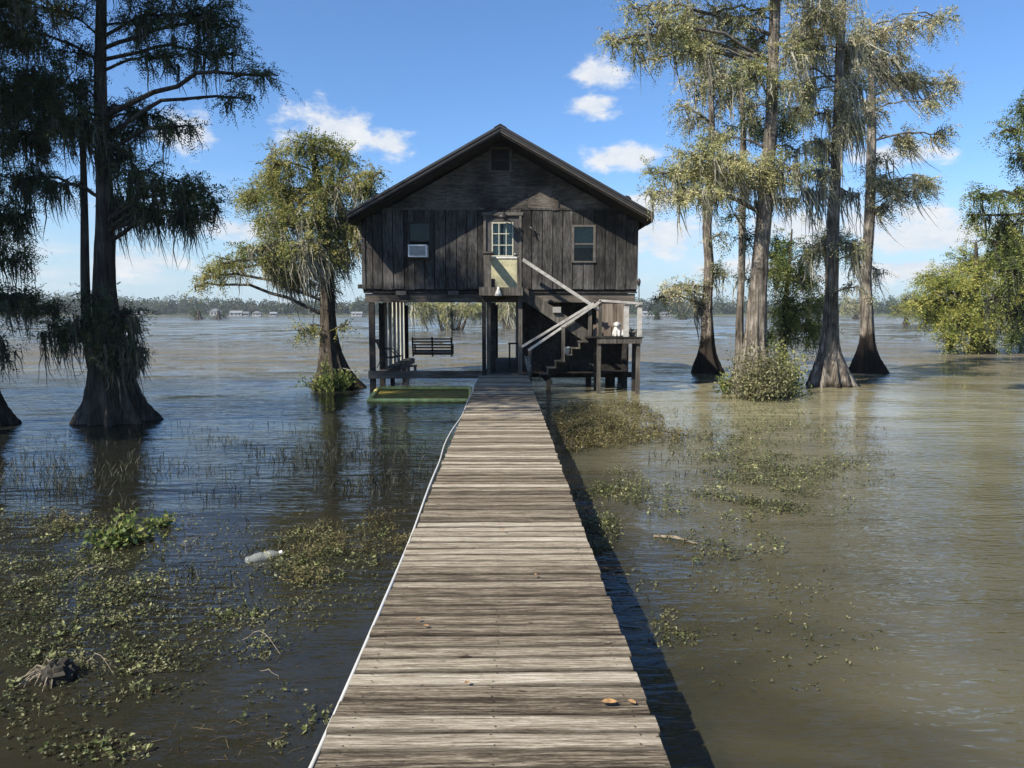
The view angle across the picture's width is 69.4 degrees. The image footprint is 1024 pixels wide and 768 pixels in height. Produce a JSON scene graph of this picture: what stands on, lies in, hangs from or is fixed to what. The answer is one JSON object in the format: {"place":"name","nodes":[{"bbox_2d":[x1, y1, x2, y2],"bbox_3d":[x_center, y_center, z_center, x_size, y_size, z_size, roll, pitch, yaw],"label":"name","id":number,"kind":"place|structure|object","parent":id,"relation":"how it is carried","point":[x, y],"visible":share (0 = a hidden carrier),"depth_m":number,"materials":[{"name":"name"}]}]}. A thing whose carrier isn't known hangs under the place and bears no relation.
{"place":"outdoors","nodes":[
{"label":"outdoors","id":0,"kind":"place"},
{"bbox_2d":[484,279,494,286],"bbox_3d":[-0.586,-2.651,19.456,0.296,0.228,0.232,0,5,0],"label":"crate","id":1,"kind":"object","parent":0,"point":[492,282],"visible":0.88,"depth_m":19.35,"materials":[{"name":"black"}]},
{"bbox_2d":[0,309,985,315],"bbox_3d":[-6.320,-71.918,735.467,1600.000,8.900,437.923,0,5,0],"label":"land","id":2,"kind":"structure","parent":0,"point":[630,314],"depth_m":550.97,"materials":[{"name":"green plant"}]},
{"bbox_2d":[0,290,986,314],"bbox_3d":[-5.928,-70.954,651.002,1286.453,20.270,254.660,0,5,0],"label":"forest","id":3,"kind":"object","parent":2,"relation":"on","point":[183,306],"visible":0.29,"depth_m":548.62,"materials":[{"name":"green plant"}]},
{"bbox_2d":[0,490,1023,767],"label":"lake bed","id":4,"kind":"object","parent":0,"point":[926,708],"depth_m":5.93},
{"bbox_2d":[0,0,89,426],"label":"cypress tree","id":5,"kind":"object","parent":4,"relation":"on","point":[15,223],"visible":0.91,"depth_m":13.33,"materials":[{"name":"green plant"}]},
{"bbox_2d":[0,0,304,426],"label":"cypress tree","id":6,"kind":"object","parent":4,"relation":"on","point":[115,357],"visible":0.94,"depth_m":13.60,"materials":[{"name":"green plant"}]},
{"bbox_2d":[179,125,392,390],"bbox_3d":[-6.210,-3.145,20.530,6.294,7.582,3.287,0,5,0],"label":"cypress tree","id":7,"kind":"object","parent":4,"relation":"on","point":[321,259],"visible":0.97,"depth_m":20.19,"materials":[{"name":"green plant"}]},
{"bbox_2d":[295,354,360,391],"bbox_3d":[-4.957,-0.289,20.272,1.570,1.100,1.380,3,6,31],"label":"shrub","id":8,"kind":"object","parent":7,"relation":"attached to","point":[326,382],"visible":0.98,"depth_m":20.11,"materials":[{"name":"green plant"}]},
{"bbox_2d":[314,375,670,767],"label":"boardwalk","id":9,"kind":"structure","parent":4,"relation":"on","point":[541,661],"depth_m":3.74,"materials":[{"name":"brown wood"}]},
{"bbox_2d":[308,380,476,767],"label":"conduit","id":10,"kind":"object","parent":9,"relation":"attached to","point":[315,758],"visible":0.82,"depth_m":4.05,"materials":[{"name":"white plastic"}]},
{"bbox_2d":[601,698,616,702],"bbox_3d":[0.406,1.325,3.081,0.052,0.012,0.049,-5,7,-41],"label":"fallen leaf","id":11,"kind":"object","parent":9,"relation":"on","point":[608,700],"visible":1,"depth_m":3.09,"materials":[{"name":"orange plant"}]},
{"bbox_2d":[368,302,628,388],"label":"deck","id":12,"kind":"structure","parent":4,"relation":"on","point":[392,372],"depth_m":22.43,"materials":[{"name":"brown wood"}]},
{"bbox_2d":[375,339,402,367],"bbox_3d":[-3.716,-0.927,22.382,0.786,0.866,0.551,0,5,0],"label":"lawn chair","id":13,"kind":"object","parent":12,"relation":"on","point":[377,343],"visible":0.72,"depth_m":22.25,"materials":[{"name":"black metal"}]},
{"bbox_2d":[407,365,416,370],"bbox_3d":[-2.780,-0.412,20.531,0.260,0.220,0.260,0,5,0],"label":"table","id":14,"kind":"object","parent":12,"relation":"on","point":[409,366],"visible":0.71,"depth_m":20.41,"materials":[{"name":"grey wood"}]},
{"bbox_2d":[508,343,517,367],"bbox_3d":[0.055,-0.882,22.620,0.340,0.760,0.340,0,5,0],"label":"side table","id":15,"kind":"object","parent":12,"relation":"on","point":[509,353],"visible":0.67,"depth_m":22.46,"materials":[{"name":"black metal"}]},
{"bbox_2d":[346,124,653,390],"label":"stilt house","id":16,"kind":"structure","parent":4,"relation":"on","point":[448,209],"depth_m":19.93,"materials":[{"name":"brown wood"}]},
{"bbox_2d":[408,245,428,257],"bbox_3d":[-2.494,-3.536,19.727,0.500,0.323,0.452,0,5,0],"label":"air conditioner","id":17,"kind":"object","parent":16,"relation":"attached to","point":[418,251],"visible":1,"depth_m":19.52,"materials":[{"name":"white paint"}]},
{"bbox_2d":[407,222,431,259],"bbox_3d":[-2.490,-3.852,19.961,0.685,1.031,0.214,0,5,0],"label":"window","id":18,"kind":"structure","parent":16,"relation":"in","point":[418,233],"depth_m":20.03,"materials":[{"name":"black glass"}]},
{"bbox_2d":[411,304,453,356],"bbox_3d":[-2.626,-1.831,24.518,1.326,1.822,0.754,0,5,0],"label":"porch swing","id":19,"kind":"object","parent":16,"relation":"hanging from","point":[432,352],"visible":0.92,"depth_m":24.33,"materials":[{"name":"black wood"}]},
{"bbox_2d":[488,147,511,171],"bbox_3d":[-0.312,-5.983,19.776,0.650,0.661,0.214,0,5,0],"label":"window","id":20,"kind":"structure","parent":16,"relation":"in","point":[500,158],"depth_m":19.71,"materials":[{"name":"black glass"}]},
{"bbox_2d":[479,251,522,375],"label":"balcony","id":21,"kind":"structure","parent":16,"relation":"attached to","point":[487,290],"depth_m":19.51,"materials":[{"name":"brown wood"}]},
{"bbox_2d":[495,286,501,295],"bbox_3d":[-0.354,-2.416,19.185,0.199,0.252,0.199,0,5,0],"label":"flood lamp","id":22,"kind":"object","parent":21,"relation":"attached to","point":[498,292],"visible":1,"depth_m":19.14,"materials":[{"name":"white plastic"}]},
{"bbox_2d":[482,212,522,286],"bbox_3d":[-0.258,-3.642,20.170,1.104,2.015,0.569,0,5,0],"label":"door","id":23,"kind":"structure","parent":16,"relation":"in","point":[500,236],"depth_m":19.98,"materials":[{"name":"yellow paint"}]},
{"bbox_2d":[497,211,508,218],"bbox_3d":[-0.254,-4.490,19.615,0.332,0.236,0.370,-4,7,-35],"label":"wall lamp","id":24,"kind":"object","parent":16,"relation":"attached to","point":[503,215],"visible":1,"depth_m":19.50,"materials":[{"name":"black metal"}]},
{"bbox_2d":[529,226,537,238],"bbox_3d":[0.571,-4.073,19.844,0.244,0.346,0.099,0,5,0],"label":"wall ornament","id":25,"kind":"object","parent":16,"relation":"attached to","point":[532,229],"depth_m":19.82,"materials":[{"name":"black metal"}]},
{"bbox_2d":[522,258,643,393],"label":"staircase","id":26,"kind":"structure","parent":16,"relation":"attached to","point":[564,322],"depth_m":19.57,"materials":[{"name":"grey wood"}]},
{"bbox_2d":[524,356,530,370],"bbox_3d":[0.421,-0.540,19.501,0.199,0.420,0.072,0,5,0],"label":"rope coil","id":27,"kind":"object","parent":26,"relation":"hanging from","point":[527,362],"visible":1,"depth_m":19.49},
{"bbox_2d":[553,307,560,312],"bbox_3d":[1.195,-1.969,19.639,0.220,0.160,0.077,0,5,0],"label":"electrical box","id":28,"kind":"object","parent":26,"relation":"attached to","point":[556,309],"visible":1,"depth_m":19.60,"materials":[{"name":"grey metal"}]},
{"bbox_2d":[565,347,569,353],"bbox_3d":[1.447,-0.884,19.466,0.184,0.178,0.185,0,5,0],"label":"bucket","id":29,"kind":"object","parent":26,"relation":"on","point":[567,350],"visible":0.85,"depth_m":19.40,"materials":[{"name":"white paint"}]},
{"bbox_2d":[612,322,620,336],"bbox_3d":[2.752,-1.438,19.404,0.248,0.392,0.292,0,5,0],"label":"dog figurine","id":30,"kind":"object","parent":26,"relation":"on","point":[616,331],"visible":1,"depth_m":19.34,"materials":[{"name":"white ceramic"}]},
{"bbox_2d":[629,328,635,336],"bbox_3d":[3.168,-1.374,19.485,0.199,0.246,0.199,0,5,0],"label":"flower pot","id":31,"kind":"object","parent":26,"relation":"on","point":[632,333],"visible":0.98,"depth_m":19.43,"materials":[{"name":"grey ceramic"}]},
{"bbox_2d":[637,278,640,305],"bbox_3d":[3.329,-1.972,19.450,0.099,1.602,0.099,0,5,0],"label":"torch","id":32,"kind":"object","parent":26,"relation":"on","point":[638,281],"visible":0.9,"depth_m":19.38,"materials":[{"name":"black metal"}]},
{"bbox_2d":[571,225,595,262],"bbox_3d":[1.931,-3.791,20.075,0.787,1.108,0.354,0,5,0],"label":"window","id":33,"kind":"structure","parent":16,"relation":"in","point":[583,236],"depth_m":19.99,"materials":[{"name":"beige glass"}]},
{"bbox_2d":[646,16,751,373],"bbox_3d":[6.516,-6.439,25.985,4.062,13.105,3.757,0,5,0],"label":"cypress tree","id":34,"kind":"object","parent":4,"relation":"on","point":[706,360],"visible":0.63,"depth_m":25.90,"materials":[{"name":"green plant"}]},
{"bbox_2d":[592,0,849,397],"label":"cypress tree","id":35,"kind":"object","parent":4,"relation":"on","point":[725,175],"visible":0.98,"depth_m":18.39,"materials":[{"name":"green plant"}]},
{"bbox_2d":[712,36,804,375],"bbox_3d":[7.618,-5.175,23.780,3.738,11.007,2.590,-5,7,-41],"label":"cypress tree","id":36,"kind":"object","parent":4,"relation":"on","point":[743,237],"visible":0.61,"depth_m":23.62,"materials":[{"name":"green plant"}]},
{"bbox_2d":[767,222,844,371],"bbox_3d":[9.803,-2.623,24.763,3.434,5.737,3.236,0,5,0],"label":"cypress tree","id":37,"kind":"object","parent":4,"relation":"on","point":[791,323],"visible":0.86,"depth_m":24.78,"materials":[{"name":"green plant"}]},
{"bbox_2d":[762,0,888,388],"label":"cypress tree","id":38,"kind":"object","parent":4,"relation":"on","point":[830,367],"visible":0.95,"depth_m":20.68,"materials":[{"name":"green plant"}]},
{"bbox_2d":[845,3,967,374],"bbox_3d":[13.698,-6.492,25.683,5.203,13.266,4.285,0,5,0],"label":"cypress tree","id":39,"kind":"object","parent":4,"relation":"on","point":[866,359],"visible":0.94,"depth_m":25.57,"materials":[{"name":"green plant"}]},
{"bbox_2d":[895,226,1023,354],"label":"cypress tree","id":40,"kind":"object","parent":4,"relation":"on","point":[972,277],"visible":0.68,"depth_m":38.82,"materials":[{"name":"green plant"}]},
{"bbox_2d":[957,87,1023,353],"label":"cypress tree","id":41,"kind":"object","parent":4,"relation":"on","point":[1013,267],"visible":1,"depth_m":18.48,"materials":[{"name":"green plant"}]},
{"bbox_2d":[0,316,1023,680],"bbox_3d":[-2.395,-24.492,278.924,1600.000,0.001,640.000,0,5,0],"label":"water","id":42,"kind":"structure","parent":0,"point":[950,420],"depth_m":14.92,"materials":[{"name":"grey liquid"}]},
{"bbox_2d":[10,656,78,700],"bbox_3d":[-2.708,1.685,4.250,0.352,0.205,0.275,0,5,0],"label":"rotten stump","id":43,"kind":"object","parent":42,"relation":"in","point":[54,673],"visible":0.99,"depth_m":4.23,"materials":[{"name":"grey wood"}]},
{"bbox_2d":[74,504,166,553],"bbox_3d":[-3.615,1.333,6.834,0.678,0.386,0.538,-5,8,-44],"label":"water plant","id":44,"kind":"object","parent":42,"relation":"in","point":[121,531],"visible":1,"depth_m":6.79,"materials":[{"name":"green plant"}]},
{"bbox_2d":[139,510,176,532],"bbox_3d":[-3.517,1.362,7.370,0.358,0.218,0.316,-2,6,-16],"label":"water plant","id":45,"kind":"object","parent":42,"relation":"in","point":[161,524],"visible":0.91,"depth_m":7.34,"materials":[{"name":"green plant"}]},
{"bbox_2d":[51,533,300,681],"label":"dead stems","id":46,"kind":"object","parent":42,"relation":"on","point":[145,609],"visible":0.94,"depth_m":5.17,"materials":[{"name":"brown plant"}]},
{"bbox_2d":[188,304,209,318],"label":"cypress tree","id":47,"kind":"object","parent":42,"relation":"on","point":[198,313],"visible":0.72,"depth_m":268.73,"materials":[{"name":"green plant"}]},
{"bbox_2d":[0,501,407,767],"bbox_3d":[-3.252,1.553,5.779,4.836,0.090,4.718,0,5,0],"label":"water weeds","id":48,"kind":"object","parent":42,"relation":"on","point":[96,629],"visible":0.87,"depth_m":5.26,"materials":[{"name":"green plant"}]},
{"bbox_2d":[1,506,410,588],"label":"browning weeds","id":49,"kind":"object","parent":42,"relation":"on","point":[300,572],"visible":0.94,"depth_m":6.83,"materials":[{"name":"brown plant"}]},
{"bbox_2d":[208,308,222,316],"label":"lake house","id":50,"kind":"structure","parent":42,"relation":"on","point":[213,311],"depth_m":517.04,"materials":[{"name":"white"}]},
{"bbox_2d":[208,310,230,318],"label":"cypress tree","id":51,"kind":"object","parent":42,"relation":"on","point":[218,315],"visible":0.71,"depth_m":265.98,"materials":[{"name":"green plant"}]},
{"bbox_2d":[227,311,243,316],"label":"lake house","id":52,"kind":"structure","parent":42,"relation":"on","point":[235,314],"depth_m":517.10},
{"bbox_2d":[241,312,249,316],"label":"lake house","id":53,"kind":"structure","parent":42,"relation":"on","point":[246,314],"depth_m":517.77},
{"bbox_2d":[251,311,261,316],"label":"lake house","id":54,"kind":"structure","parent":42,"relation":"on","point":[256,314],"depth_m":518.82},
{"bbox_2d":[269,312,277,315],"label":"lake house","id":55,"kind":"structure","parent":42,"relation":"on","point":[273,313],"depth_m":521.07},
{"bbox_2d":[351,312,362,315],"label":"lake house","id":56,"kind":"structure","parent":42,"relation":"on","point":[356,313],"depth_m":526.21,"materials":[{"name":"white"}]},
{"bbox_2d":[367,386,471,401],"bbox_3d":[-2.362,0.260,19.172,2.808,0.110,3.114,0,5,0],"label":"swim float","id":57,"kind":"object","parent":42,"relation":"on","point":[421,394],"visible":0.86,"depth_m":19.26,"materials":[{"name":"plastic"}]},
{"bbox_2d":[0,398,884,590],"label":"emergent stalks","id":58,"kind":"object","parent":42,"relation":"on","point":[137,462],"visible":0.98,"depth_m":9.82,"materials":[{"name":"green plant"}]},
{"bbox_2d":[409,302,486,330],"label":"cypress tree","id":59,"kind":"object","parent":42,"relation":"on","point":[423,311],"visible":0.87,"depth_m":90.66,"materials":[{"name":"green plant"}]},
{"bbox_2d":[0,464,928,767],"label":"submerged weeds","id":60,"kind":"object","parent":42,"relation":"in","point":[210,738],"visible":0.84,"depth_m":4.32,"materials":[{"name":"green plant"}]},
{"bbox_2d":[83,565,882,753],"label":"floating leaves","id":61,"kind":"object","parent":42,"relation":"on","point":[282,743],"visible":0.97,"depth_m":4.86,"materials":[{"name":"plant"}]},
{"bbox_2d":[493,302,515,328],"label":"cypress tree","id":62,"kind":"object","parent":42,"relation":"on","point":[508,311],"visible":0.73,"depth_m":101.08,"materials":[{"name":"green plant"}]},
{"bbox_2d":[549,395,717,453],"bbox_3d":[2.071,0.644,14.546,2.945,0.236,6.978,0,5,0],"label":"brown weed bed","id":63,"kind":"object","parent":42,"relation":"on","point":[584,432],"visible":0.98,"depth_m":13.22,"materials":[{"name":"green plant"}]},
{"bbox_2d":[642,311,653,315],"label":"lake house","id":64,"kind":"structure","parent":42,"relation":"on","point":[644,314],"depth_m":541.59,"materials":[{"name":"white"}]},
{"bbox_2d":[645,308,661,318],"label":"cypress tree","id":65,"kind":"object","parent":42,"relation":"on","point":[655,314],"visible":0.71,"depth_m":262.25,"materials":[{"name":"green plant"}]},
{"bbox_2d":[660,312,670,315],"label":"lake house","id":66,"kind":"structure","parent":42,"relation":"on","point":[663,313],"depth_m":540.60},
{"bbox_2d":[654,535,698,544],"bbox_3d":[1.530,1.442,6.894,0.432,0.054,0.033,3,6,29],"label":"driftwood stick","id":67,"kind":"object","parent":42,"relation":"on","point":[679,538],"visible":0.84,"depth_m":6.88,"materials":[{"name":"beige wood"}]},
{"bbox_2d":[673,309,690,318],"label":"cypress tree","id":68,"kind":"object","parent":42,"relation":"on","point":[682,315],"visible":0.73,"depth_m":265.95,"materials":[{"name":"green plant"}]},
{"bbox_2d":[710,368,733,394],"bbox_3d":[5.686,-0.062,19.543,0.837,0.751,0.788,0,5,0],"label":"shrub","id":69,"kind":"object","parent":42,"relation":"on","point":[723,388],"visible":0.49,"depth_m":19.57,"materials":[{"name":"green plant"}]},
{"bbox_2d":[572,402,895,567],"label":"floating weeds","id":70,"kind":"object","parent":42,"relation":"on","point":[697,493],"visible":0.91,"depth_m":8.79,"materials":[{"name":"plant"}]},
{"bbox_2d":[715,329,806,402],"bbox_3d":[6.168,-0.439,17.980,1.901,1.788,1.956,-3,6,-28],"label":"shrub","id":71,"kind":"object","parent":42,"relation":"on","point":[762,383],"visible":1,"depth_m":17.95,"materials":[{"name":"green plant"}]},
{"bbox_2d":[765,335,813,397],"bbox_3d":[6.922,-0.433,19.012,1.747,1.634,1.406,0,5,0],"label":"shrub","id":72,"kind":"object","parent":42,"relation":"on","point":[793,377],"visible":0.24,"depth_m":19.06,"materials":[{"name":"green plant"}]},
{"bbox_2d":[839,296,876,318],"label":"cypress tree","id":73,"kind":"object","parent":42,"relation":"on","point":[845,308],"visible":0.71,"depth_m":287.63,"materials":[{"name":"green plant"}]},
{"bbox_2d":[887,289,923,323],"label":"cypress tree","id":74,"kind":"object","parent":42,"relation":"on","point":[898,308],"visible":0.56,"depth_m":144.53,"materials":[{"name":"green plant"}]},
{"bbox_2d":[0,0,1023,308],"label":"sky","id":75,"kind":"structure","parent":0,"point":[413,82],"materials":[{"name":"blue"}]}
]}

